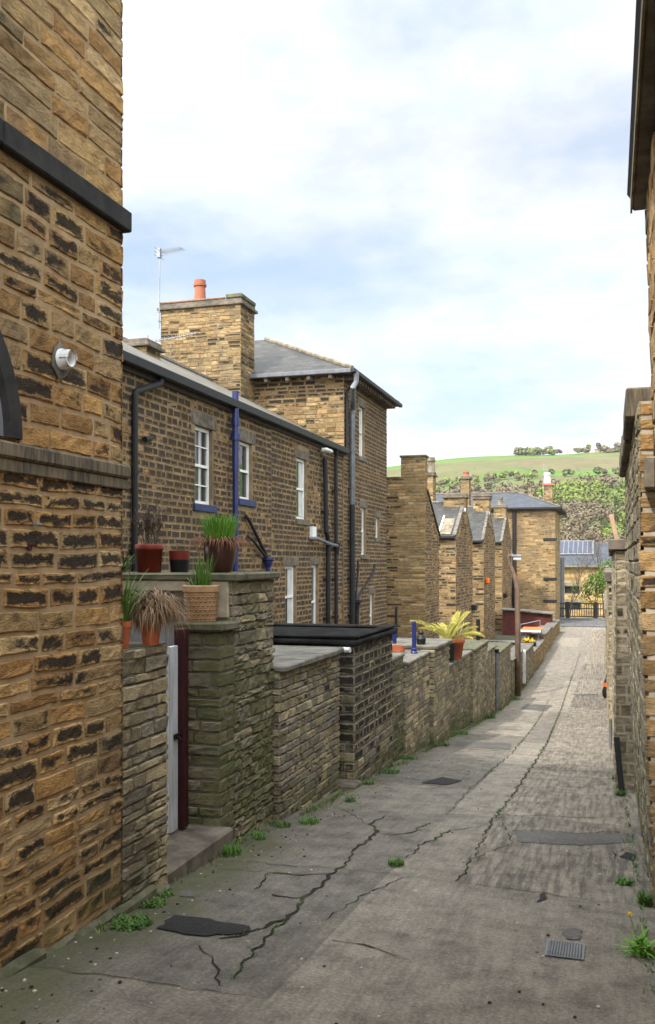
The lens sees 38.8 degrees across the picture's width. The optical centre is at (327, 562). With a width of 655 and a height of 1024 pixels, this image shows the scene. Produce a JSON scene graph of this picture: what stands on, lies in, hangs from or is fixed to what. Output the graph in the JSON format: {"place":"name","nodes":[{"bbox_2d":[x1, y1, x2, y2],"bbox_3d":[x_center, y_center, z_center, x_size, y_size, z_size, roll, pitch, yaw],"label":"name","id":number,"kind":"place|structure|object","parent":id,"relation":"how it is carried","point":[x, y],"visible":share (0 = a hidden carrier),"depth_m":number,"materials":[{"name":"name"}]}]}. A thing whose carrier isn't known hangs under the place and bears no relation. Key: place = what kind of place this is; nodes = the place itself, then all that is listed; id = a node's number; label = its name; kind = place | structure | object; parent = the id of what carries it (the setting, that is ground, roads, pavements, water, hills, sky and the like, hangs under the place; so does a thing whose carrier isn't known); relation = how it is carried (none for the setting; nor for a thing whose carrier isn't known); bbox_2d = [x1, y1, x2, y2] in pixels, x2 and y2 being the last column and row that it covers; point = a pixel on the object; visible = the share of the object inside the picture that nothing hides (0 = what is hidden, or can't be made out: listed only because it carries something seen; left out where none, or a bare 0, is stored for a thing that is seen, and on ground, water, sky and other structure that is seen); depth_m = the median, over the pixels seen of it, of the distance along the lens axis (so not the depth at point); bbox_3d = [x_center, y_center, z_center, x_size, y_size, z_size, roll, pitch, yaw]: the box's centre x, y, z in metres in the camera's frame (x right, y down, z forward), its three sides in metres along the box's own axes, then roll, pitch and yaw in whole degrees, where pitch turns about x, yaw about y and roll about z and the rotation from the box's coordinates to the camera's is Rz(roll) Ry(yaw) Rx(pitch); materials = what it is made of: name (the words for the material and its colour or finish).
{"place":"outdoors","nodes":[
{"label":"outdoors","id":0,"kind":"place"},
{"bbox_2d":[0,626,654,1023],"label":"lane","id":1,"kind":"structure","parent":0,"point":[468,956],"depth_m":5.58,"materials":[{"name":"concrete"}]},
{"bbox_2d":[110,910,153,931],"bbox_3d":[-1.095,2.007,5.216,0.249,0.070,0.282,0,0,17],"label":"weed","id":2,"kind":"object","parent":1,"relation":"on","point":[137,921],"visible":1,"depth_m":5.18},
{"bbox_2d":[121,642,169,902],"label":"wall","id":3,"kind":"structure","parent":1,"relation":"on","point":[144,810],"depth_m":5.73,"materials":[{"name":"stone"}]},
{"bbox_2d":[118,569,159,648],"bbox_3d":[-1.246,0.260,5.613,0.672,0.512,0.614,0,0,17],"label":"potted plant","id":4,"kind":"object","parent":3,"relation":"on","point":[127,624],"visible":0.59,"depth_m":5.59,"materials":[{"name":"green plant"}]},
{"bbox_2d":[123,587,199,644],"bbox_3d":[-1.115,0.336,5.870,0.685,0.362,0.669,0,0,17],"label":"potted plant","id":5,"kind":"object","parent":3,"relation":"on","point":[153,614],"visible":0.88,"depth_m":5.79,"materials":[{"name":"plant"}]},
{"bbox_2d":[139,895,166,908],"bbox_3d":[-1.051,2.052,5.628,0.192,0.055,0.211,0,0,42],"label":"weed","id":6,"kind":"object","parent":1,"relation":"on","point":[159,902],"visible":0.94,"depth_m":5.62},
{"bbox_2d":[157,888,175,897],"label":"weed","id":7,"kind":"object","parent":1,"relation":"on","point":[167,893],"visible":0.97,"depth_m":5.84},
{"bbox_2d":[179,889,195,896],"bbox_3d":[-0.884,2.093,5.910,0.102,0.018,0.196,0,0,-2],"label":"lane patch","id":8,"kind":"object","parent":1,"relation":"on","point":[185,892],"visible":1,"depth_m":5.89,"materials":[{"name":"concrete"}]},
{"bbox_2d":[166,824,232,883],"bbox_3d":[-1.147,2.222,6.694,0.523,0.370,1.220,0,0,17],"label":"stone step","id":9,"kind":"object","parent":1,"relation":"on","point":[190,846],"visible":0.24,"depth_m":6.77,"materials":[{"name":"stone"}]},
{"bbox_2d":[157,915,250,935],"bbox_3d":[-0.685,2.023,5.177,0.521,0.033,0.315,0,0,17],"label":"tar patch","id":10,"kind":"object","parent":1,"relation":"on","point":[194,925],"visible":1,"depth_m":5.18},
{"bbox_2d":[173,620,238,839],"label":"gate pier","id":11,"kind":"structure","parent":1,"relation":"on","point":[211,723],"depth_m":7.26,"materials":[{"name":"stone"}]},
{"bbox_2d":[166,628,188,833],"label":"yard gate","id":12,"kind":"structure","parent":11,"relation":"attached to","point":[177,730],"depth_m":7.08,"materials":[{"name":"white paint"}]},
{"bbox_2d":[170,551,218,621],"bbox_3d":[-1.143,0.170,7.428,0.599,0.584,0.296,0,0,17],"label":"potted plant","id":13,"kind":"object","parent":11,"relation":"on","point":[202,592],"visible":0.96,"depth_m":7.29,"materials":[{"name":"green plant"}]},
{"bbox_2d":[220,840,243,856],"bbox_3d":[-0.738,2.145,7.014,0.258,0.112,0.313,0,0,17],"label":"weed","id":14,"kind":"object","parent":1,"relation":"on","point":[231,850],"visible":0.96,"depth_m":6.98,"materials":[{"name":"green plant"}]},
{"bbox_2d":[249,829,266,839],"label":"weed","id":15,"kind":"object","parent":1,"relation":"on","point":[258,835],"visible":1,"depth_m":7.54,"materials":[{"name":"green plant"}]},
{"bbox_2d":[274,820,290,827],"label":"weed","id":16,"kind":"object","parent":1,"relation":"on","point":[285,824],"visible":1,"depth_m":8.05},
{"bbox_2d":[298,816,320,824],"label":"weed","id":17,"kind":"object","parent":1,"relation":"on","point":[309,821],"visible":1,"depth_m":8.24,"materials":[{"name":"green plant"}]},
{"bbox_2d":[0,757,650,1023],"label":"gravel","id":18,"kind":"structure","parent":1,"relation":"on","point":[120,982],"depth_m":4.86,"materials":[{"name":"gravel"}]},
{"bbox_2d":[31,646,635,999],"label":"cracks","id":19,"kind":"object","parent":1,"relation":"on","point":[328,877],"visible":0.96,"depth_m":6.43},
{"bbox_2d":[338,779,360,789],"bbox_3d":[0.080,2.557,10.367,0.540,0.250,0.310,0,0,17],"label":"stone step","id":20,"kind":"object","parent":1,"relation":"on","point":[352,784],"visible":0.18,"depth_m":10.26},
{"bbox_2d":[342,796,356,802],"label":"weed","id":21,"kind":"object","parent":1,"relation":"on","point":[350,799],"visible":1,"depth_m":9.42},
{"bbox_2d":[90,646,654,993],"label":"grass","id":22,"kind":"structure","parent":1,"relation":"on","point":[318,805],"depth_m":8.61,"materials":[{"name":"plant"}]},
{"bbox_2d":[379,767,400,773],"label":"weed","id":23,"kind":"object","parent":1,"relation":"on","point":[390,770],"visible":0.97,"depth_m":11.51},
{"bbox_2d":[387,857,406,866],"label":"weed","id":24,"kind":"object","parent":1,"relation":"on","point":[394,862],"visible":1,"depth_m":6.67,"materials":[{"name":"green plant"}]},
{"bbox_2d":[392,652,404,762],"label":"yard wall","id":25,"kind":"structure","parent":1,"relation":"on","point":[398,710],"depth_m":12.84,"materials":[{"name":"stone"}]},
{"bbox_2d":[403,651,430,756],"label":"yard wall","id":26,"kind":"structure","parent":1,"relation":"on","point":[416,698],"depth_m":13.85,"materials":[{"name":"stone"}]},
{"bbox_2d":[392,645,404,652],"bbox_3d":[1.101,1.452,14.504,0.200,0.333,0.200,0,0,17],"label":"flower pot","id":27,"kind":"object","parent":26,"relation":"on","point":[399,648],"visible":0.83,"depth_m":14.43,"materials":[{"name":"ceramic"}]},
{"bbox_2d":[410,621,417,653],"bbox_3d":[1.341,1.165,14.431,0.116,0.525,0.113,0,0,17],"label":"blue post","id":28,"kind":"object","parent":26,"relation":"on","point":[413,649],"visible":0.86,"depth_m":14.40,"materials":[{"name":"metal"}]},
{"bbox_2d":[421,777,461,784],"bbox_3d":[1.371,2.574,10.983,0.319,0.065,0.657,0,0,30],"label":"lane patch","id":29,"kind":"object","parent":1,"relation":"on","point":[443,780],"visible":1,"depth_m":10.98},
{"bbox_2d":[449,650,471,734],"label":"yard wall","id":30,"kind":"structure","parent":1,"relation":"on","point":[460,693],"depth_m":17.91,"materials":[{"name":"stone"}]},
{"bbox_2d":[413,611,484,661],"bbox_3d":[2.174,1.334,17.002,1.440,0.917,0.911,0,0,17],"label":"potted palm","id":31,"kind":"object","parent":30,"relation":"on","point":[453,626],"visible":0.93,"depth_m":16.95,"materials":[{"name":"yellow plant"}]},
{"bbox_2d":[449,622,466,658],"bbox_3d":[2.398,1.436,17.392,0.555,0.713,0.585,0,0,17],"label":"plant pot","id":32,"kind":"object","parent":30,"relation":"on","point":[459,644],"visible":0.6,"depth_m":17.29,"materials":[{"name":"ceramic"}]},
{"bbox_2d":[455,742,511,749],"bbox_3d":[2.564,2.974,15.220,0.951,0.089,1.055,0,0,17],"label":"lane patch","id":33,"kind":"object","parent":1,"relation":"on","point":[497,745],"visible":1,"depth_m":15.16,"materials":[{"name":"concrete"}]},
{"bbox_2d":[495,649,498,710],"bbox_3d":[4.225,2.930,23.254,0.111,1.548,0.111,0,0,-6],"label":"standpipe","id":34,"kind":"object","parent":1,"relation":"on","point":[497,679],"visible":0.89,"depth_m":23.21,"materials":[{"name":"grey metal"}]},
{"bbox_2d":[507,553,521,696],"bbox_3d":[5.551,1.857,27.680,0.452,4.310,0.200,0,0,17],"label":"street lamp","id":35,"kind":"object","parent":1,"relation":"on","point":[517,638],"visible":0.96,"depth_m":27.59,"materials":[{"name":"brown metal"}]},
{"bbox_2d":[511,643,533,685],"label":"yard wall","id":36,"kind":"structure","parent":1,"relation":"on","point":[528,648],"depth_m":32.22,"materials":[{"name":"stone"}]},
{"bbox_2d":[522,650,525,683],"bbox_3d":[6.312,3.366,30.176,0.220,1.092,0.100,0,0,17],"label":"gate","id":37,"kind":"object","parent":36,"relation":"attached to","point":[524,666],"visible":0.54,"depth_m":30.11,"materials":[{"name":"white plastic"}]},
{"bbox_2d":[521,704,548,710],"bbox_3d":[5.436,3.780,24.328,0.725,0.096,1.699,0,0,17],"label":"lane patch","id":38,"kind":"object","parent":1,"relation":"on","point":[527,707],"visible":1,"depth_m":24.08,"materials":[{"name":"concrete"}]},
{"bbox_2d":[544,939,584,958],"bbox_3d":[1.253,2.038,4.910,0.198,0.031,0.275,0,0,17],"label":"drain cover","id":39,"kind":"object","parent":1,"relation":"on","point":[566,949],"visible":1,"depth_m":4.91,"materials":[{"name":"grey metal"}]},
{"bbox_2d":[562,927,582,939],"bbox_3d":[1.366,2.070,5.202,0.115,0.024,0.240,0,0,17],"label":"lane patch","id":40,"kind":"object","parent":1,"relation":"on","point":[571,933],"visible":1,"depth_m":5.20,"materials":[{"name":"concrete"}]},
{"bbox_2d":[514,831,634,844],"bbox_3d":[2.133,2.326,7.827,1.185,0.098,0.564,0,0,-7],"label":"lane patch","id":41,"kind":"object","parent":1,"relation":"on","point":[557,837],"visible":1,"depth_m":7.82,"materials":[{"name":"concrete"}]},
{"bbox_2d":[602,675,606,697],"bbox_3d":[8.256,3.646,27.500,0.280,0.670,0.273,0,0,17],"label":"rubbish sack","id":42,"kind":"object","parent":1,"relation":"on","point":[604,692],"visible":0.4,"depth_m":27.43,"materials":[{"name":"black plastic"}]},
{"bbox_2d":[609,719,611,748],"bbox_3d":[4.620,2.789,15.196,0.053,0.481,0.048,0,0,17],"label":"metal stake","id":43,"kind":"object","parent":1,"relation":"on","point":[610,733],"visible":0.95,"depth_m":15.18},
{"bbox_2d":[614,737,624,791],"bbox_3d":[3.311,2.290,10.571,0.071,0.602,0.172,0,0,-12],"label":"black board","id":44,"kind":"object","parent":1,"relation":"on","point":[619,763],"visible":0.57,"depth_m":10.56,"materials":[{"name":"plastic"}]},
{"bbox_2d":[613,788,627,795],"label":"weed","id":45,"kind":"object","parent":1,"relation":"on","point":[621,793],"visible":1,"depth_m":10.28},
{"bbox_2d":[614,877,635,885],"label":"weed","id":46,"kind":"object","parent":1,"relation":"on","point":[624,881],"visible":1,"depth_m":6.39,"materials":[{"name":"green plant"}]},
{"bbox_2d":[619,852,635,860],"bbox_3d":[2.323,2.271,7.213,0.117,0.027,0.308,0,0,23],"label":"lane patch","id":47,"kind":"object","parent":1,"relation":"on","point":[628,855],"visible":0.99,"depth_m":7.22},
{"bbox_2d":[615,911,654,958],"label":"dandelion","id":48,"kind":"object","parent":1,"relation":"on","point":[641,947],"visible":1,"depth_m":4.90,"materials":[{"name":"green plant"}]},
{"bbox_2d":[633,886,654,908],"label":"weed","id":49,"kind":"object","parent":1,"relation":"on","point":[643,898],"visible":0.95,"depth_m":5.90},
{"bbox_2d":[121,0,650,466],"label":"sky","id":50,"kind":"structure","parent":0,"point":[429,199],"materials":[{"name":"white"}]},
{"bbox_2d":[386,452,624,641],"bbox_3d":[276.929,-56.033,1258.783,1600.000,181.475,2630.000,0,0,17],"label":"hills","id":51,"kind":"structure","parent":0,"point":[583,464],"depth_m":967.24,"materials":[{"name":"plant"}]},
{"bbox_2d":[0,0,170,980],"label":"stone house","id":52,"kind":"structure","parent":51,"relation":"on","point":[65,225],"depth_m":4.86,"materials":[{"name":"stone"}]},
{"bbox_2d":[0,330,22,439],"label":"window","id":53,"kind":"structure","parent":52,"relation":"in","point":[10,408],"depth_m":4.39,"materials":[{"name":"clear glass"}]},
{"bbox_2d":[121,337,279,571],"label":"terraced house","id":54,"kind":"structure","parent":51,"relation":"on","point":[192,445],"depth_m":16.32,"materials":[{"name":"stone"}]},
{"bbox_2d":[192,410,216,512],"bbox_3d":[-2.264,-1.800,16.798,0.185,1.760,1.040,0,0,17],"label":"window","id":55,"kind":"structure","parent":54,"relation":"in","point":[201,503],"depth_m":16.90,"materials":[{"name":"white paint"}]},
{"bbox_2d":[238,428,255,506],"bbox_3d":[-1.678,-1.900,18.731,0.185,1.520,0.960,0,0,17],"label":"window","id":56,"kind":"structure","parent":54,"relation":"in","point":[246,436],"depth_m":18.84,"materials":[{"name":"white paint"}]},
{"bbox_2d":[121,572,279,838],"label":"outhouse","id":57,"kind":"structure","parent":51,"relation":"on","point":[245,599],"depth_m":7.79,"materials":[{"name":"stone"}]},
{"bbox_2d":[121,550,135,571],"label":"leafy plant","id":58,"kind":"object","parent":57,"relation":"on","point":[124,568],"visible":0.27,"depth_m":8.08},
{"bbox_2d":[129,496,166,571],"bbox_3d":[-1.569,-0.255,8.245,0.406,0.679,0.397,0,0,17],"label":"potted plant","id":59,"kind":"object","parent":57,"relation":"on","point":[149,557],"visible":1,"depth_m":8.14,"materials":[{"name":"red plastic"}]},
{"bbox_2d":[128,602,184,645],"bbox_3d":[-1.462,1.300,7.786,0.777,2.021,0.035,0,0,17],"label":"door","id":60,"kind":"structure","parent":57,"relation":"in","point":[167,639],"depth_m":7.74,"materials":[{"name":"grey paint"}]},
{"bbox_2d":[169,551,189,571],"bbox_3d":[-1.327,-0.012,8.343,0.188,0.191,0.187,0,0,17],"label":"flower pot","id":61,"kind":"object","parent":57,"relation":"on","point":[178,561],"visible":0.92,"depth_m":8.27,"materials":[{"name":"ceramic"}]},
{"bbox_2d":[186,511,251,572],"bbox_3d":[-0.917,-0.185,7.958,0.610,0.538,0.625,0,0,17],"label":"potted plant","id":62,"kind":"object","parent":57,"relation":"on","point":[219,542],"visible":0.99,"depth_m":7.85,"materials":[{"name":"green plant"}]},
{"bbox_2d":[160,354,349,623],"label":"terraced house","id":63,"kind":"structure","parent":51,"relation":"on","point":[306,511],"depth_m":22.50,"materials":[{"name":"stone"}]},
{"bbox_2d":[283,557,298,622],"bbox_3d":[-0.880,0.750,21.363,0.185,1.760,1.060,0,0,17],"label":"window","id":64,"kind":"structure","parent":63,"relation":"in","point":[288,562],"depth_m":21.53,"materials":[{"name":"white paint"}]},
{"bbox_2d":[294,448,309,525],"bbox_3d":[-0.648,-1.785,22.129,0.185,1.770,1.060,0,0,17],"label":"window","id":65,"kind":"structure","parent":63,"relation":"in","point":[299,520],"depth_m":22.29,"materials":[{"name":"white paint"}]},
{"bbox_2d":[310,557,319,623],"bbox_3d":[-0.348,0.940,23.119,0.185,2.180,0.830,0,0,17],"label":"window","id":66,"kind":"structure","parent":63,"relation":"in","point":[314,561],"depth_m":23.30,"materials":[{"name":"white paint"}]},
{"bbox_2d":[147,247,402,624],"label":"tall house","id":67,"kind":"structure","parent":51,"relation":"on","point":[346,405],"depth_m":25.84,"materials":[{"name":"stone"}]},
{"bbox_2d":[358,398,366,462],"bbox_3d":[0.969,-3.870,27.328,0.185,1.800,0.910,0,0,17],"label":"window","id":68,"kind":"structure","parent":67,"relation":"in","point":[361,403],"depth_m":27.47,"materials":[{"name":"white paint"}]},
{"bbox_2d":[360,500,367,558],"bbox_3d":[1.024,-0.965,27.510,0.185,1.710,0.830,0,0,17],"label":"window","id":69,"kind":"structure","parent":67,"relation":"in","point":[363,504],"depth_m":27.72,"materials":[{"name":"white paint"}]},
{"bbox_2d":[368,587,374,624],"bbox_3d":[1.314,1.590,28.467,0.185,1.680,0.830,0,0,17],"label":"window","id":70,"kind":"structure","parent":67,"relation":"in","point":[371,590],"depth_m":28.69,"materials":[{"name":"white paint"}]},
{"bbox_2d":[374,510,381,541],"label":"window","id":71,"kind":"structure","parent":67,"relation":"in","point":[376,513],"depth_m":29.22,"materials":[{"name":"white paint"}]},
{"bbox_2d":[272,645,343,819],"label":"coal store","id":72,"kind":"structure","parent":51,"relation":"on","point":[306,724],"depth_m":9.09,"materials":[{"name":"stone"}]},
{"bbox_2d":[272,623,397,780],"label":"outhouse","id":73,"kind":"structure","parent":51,"relation":"on","point":[365,700],"depth_m":10.98,"materials":[{"name":"stone"}]},
{"bbox_2d":[386,455,440,637],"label":"single pitch wing","id":74,"kind":"structure","parent":51,"relation":"on","point":[412,555],"depth_m":31.81,"materials":[{"name":"brick"}]},
{"bbox_2d":[392,638,452,745],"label":"yard pier","id":75,"kind":"structure","parent":51,"relation":"on","point":[439,692],"depth_m":15.26,"materials":[{"name":"stone"}]},
{"bbox_2d":[416,630,428,644],"bbox_3d":[1.543,1.221,15.126,0.274,0.260,0.262,0,0,-16],"label":"garden ornament","id":76,"kind":"object","parent":75,"relation":"on","point":[420,639],"visible":0.79,"depth_m":15.06,"materials":[{"name":"black stone"}]},
{"bbox_2d":[427,457,437,500],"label":"back house","id":77,"kind":"structure","parent":51,"relation":"on","point":[431,479],"depth_m":44.69,"materials":[{"name":"stone"}]},
{"bbox_2d":[432,494,477,638],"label":"gabled wing","id":78,"kind":"structure","parent":51,"relation":"on","point":[455,562],"depth_m":39.00,"materials":[{"name":"stone"}]},
{"bbox_2d":[436,638,489,724],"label":"yard pier","id":79,"kind":"structure","parent":51,"relation":"on","point":[479,680],"depth_m":20.12,"materials":[{"name":"stone"}]},
{"bbox_2d":[476,619,480,639],"bbox_3d":[3.449,1.585,21.316,0.112,0.607,0.110,0,0,17],"label":"black post","id":80,"kind":"object","parent":79,"relation":"on","point":[478,628],"visible":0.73,"depth_m":21.28,"materials":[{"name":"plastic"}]},
{"bbox_2d":[459,472,471,505],"bbox_3d":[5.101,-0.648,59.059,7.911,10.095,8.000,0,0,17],"label":"chimney","id":81,"kind":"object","parent":51,"relation":"on","point":[465,478],"depth_m":58.02,"materials":[{"name":"stone"}]},
{"bbox_2d":[467,493,494,639],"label":"gabled wing","id":82,"kind":"structure","parent":51,"relation":"on","point":[483,544],"depth_m":47.44,"materials":[{"name":"stone"}]},
{"bbox_2d":[487,645,496,713],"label":"yard wall","id":83,"kind":"structure","parent":51,"relation":"on","point":[491,678],"depth_m":22.47,"materials":[{"name":"stone"}]},
{"bbox_2d":[488,642,511,708],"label":"yard pier","id":84,"kind":"structure","parent":51,"relation":"on","point":[504,674],"depth_m":24.72,"materials":[{"name":"stone"}]},
{"bbox_2d":[436,463,566,618],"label":"end house","id":85,"kind":"structure","parent":51,"relation":"on","point":[534,524],"depth_m":61.09,"materials":[{"name":"stone"}]},
{"bbox_2d":[491,497,511,631],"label":"gabled wing","id":86,"kind":"structure","parent":51,"relation":"on","point":[503,550],"depth_m":55.36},
{"bbox_2d":[490,640,514,648],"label":"yard cross wall","id":87,"kind":"structure","parent":51,"relation":"on","point":[509,641],"depth_m":33.61,"materials":[{"name":"stone"}]},
{"bbox_2d":[510,649,522,697],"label":"yard wall","id":88,"kind":"structure","parent":51,"relation":"on","point":[512,662],"depth_m":27.44,"materials":[{"name":"stone"}]},
{"bbox_2d":[500,607,554,635],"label":"shed","id":89,"kind":"structure","parent":51,"relation":"on","point":[508,620],"depth_m":52.09,"materials":[{"name":"red brick"}]},
{"bbox_2d":[436,442,625,542],"bbox_3d":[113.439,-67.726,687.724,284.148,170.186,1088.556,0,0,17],"label":"woodland","id":90,"kind":"object","parent":51,"relation":"on","point":[584,503],"visible":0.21,"depth_m":620.22,"materials":[{"name":"green plant"}]},
{"bbox_2d":[521,627,543,640],"bbox_3d":[8.727,3.432,39.758,0.891,1.256,2.040,0,0,17],"label":"garden table","id":91,"kind":"object","parent":51,"relation":"on","point":[531,629],"visible":0.54,"depth_m":39.16,"materials":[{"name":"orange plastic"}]},
{"bbox_2d":[530,639,544,672],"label":"yard wall","id":92,"kind":"structure","parent":51,"relation":"on","point":[538,653],"depth_m":36.76,"materials":[{"name":"stone"}]},
{"bbox_2d":[529,625,552,655],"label":"yard wall","id":93,"kind":"structure","parent":51,"relation":"on","point":[547,634],"depth_m":41.88,"materials":[{"name":"stone"}]},
{"bbox_2d":[545,619,559,640],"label":"yard wall","id":94,"kind":"structure","parent":51,"relation":"on","point":[555,623],"depth_m":50.88,"materials":[{"name":"stone"}]},
{"bbox_2d":[560,558,563,615],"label":"telegraph pole","id":95,"kind":"object","parent":51,"relation":"on","point":[562,582],"visible":0.59,"depth_m":68.78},
{"bbox_2d":[567,543,597,615],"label":"bare tree","id":96,"kind":"object","parent":51,"relation":"on","point":[581,570],"visible":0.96,"depth_m":72.85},
{"bbox_2d":[560,540,611,617],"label":"yellow building","id":97,"kind":"structure","parent":51,"relation":"on","point":[567,555],"depth_m":82.38,"materials":[{"name":"stone"}]},
{"bbox_2d":[564,583,580,593],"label":"window","id":98,"kind":"structure","parent":97,"relation":"in","point":[567,585],"depth_m":82.40,"materials":[{"name":"white wood"}]},
{"bbox_2d":[564,599,582,609],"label":"window","id":99,"kind":"structure","parent":97,"relation":"in","point":[565,600],"depth_m":82.30,"materials":[{"name":"white wood"}]},
{"bbox_2d":[570,556,611,617],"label":"young tree","id":100,"kind":"object","parent":51,"relation":"on","point":[599,584],"visible":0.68,"depth_m":69.06,"materials":[{"name":"green plant"}]},
{"bbox_2d":[579,522,605,617],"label":"leafy tree","id":101,"kind":"object","parent":51,"relation":"on","point":[598,548],"visible":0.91,"depth_m":74.07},
{"bbox_2d":[604,590,605,676],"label":"wall","id":102,"kind":"structure","parent":51,"relation":"on","point":[605,627],"depth_m":33.05,"materials":[{"name":"beige stone"}]},
{"bbox_2d":[604,568,611,726],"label":"wall","id":103,"kind":"structure","parent":51,"relation":"on","point":[608,575],"depth_m":19.23,"materials":[{"name":"beige stone"}]},
{"bbox_2d":[608,514,618,538],"bbox_3d":[6.597,1.221,19.944,1.118,4.561,0.107,0,0,17],"label":"wooden pole","id":104,"kind":"object","parent":51,"relation":"on","point":[613,526],"visible":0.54,"depth_m":20.03,"materials":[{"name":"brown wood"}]},
{"bbox_2d":[608,539,634,789],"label":"wall","id":105,"kind":"structure","parent":51,"relation":"on","point":[621,712],"depth_m":10.77,"materials":[{"name":"beige stone"}]},
{"bbox_2d":[619,387,654,906],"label":"outhouse","id":106,"kind":"structure","parent":51,"relation":"on","point":[636,463],"depth_m":5.97,"materials":[{"name":"stone"}]},
{"bbox_2d":[627,0,654,489],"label":"stone building","id":107,"kind":"structure","parent":51,"relation":"on","point":[641,181],"depth_m":4.64,"materials":[{"name":"stone"}]},
{"bbox_2d":[559,617,604,620],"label":"pavement","id":108,"kind":"structure","parent":0,"point":[569,618],"depth_m":65.24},
{"bbox_2d":[560,602,604,618],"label":"iron railing","id":109,"kind":"object","parent":108,"relation":"on","point":[595,608],"visible":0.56,"depth_m":65.56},
{"bbox_2d":[560,620,604,626],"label":"cobbled road","id":110,"kind":"structure","parent":0,"point":[588,623],"depth_m":61.33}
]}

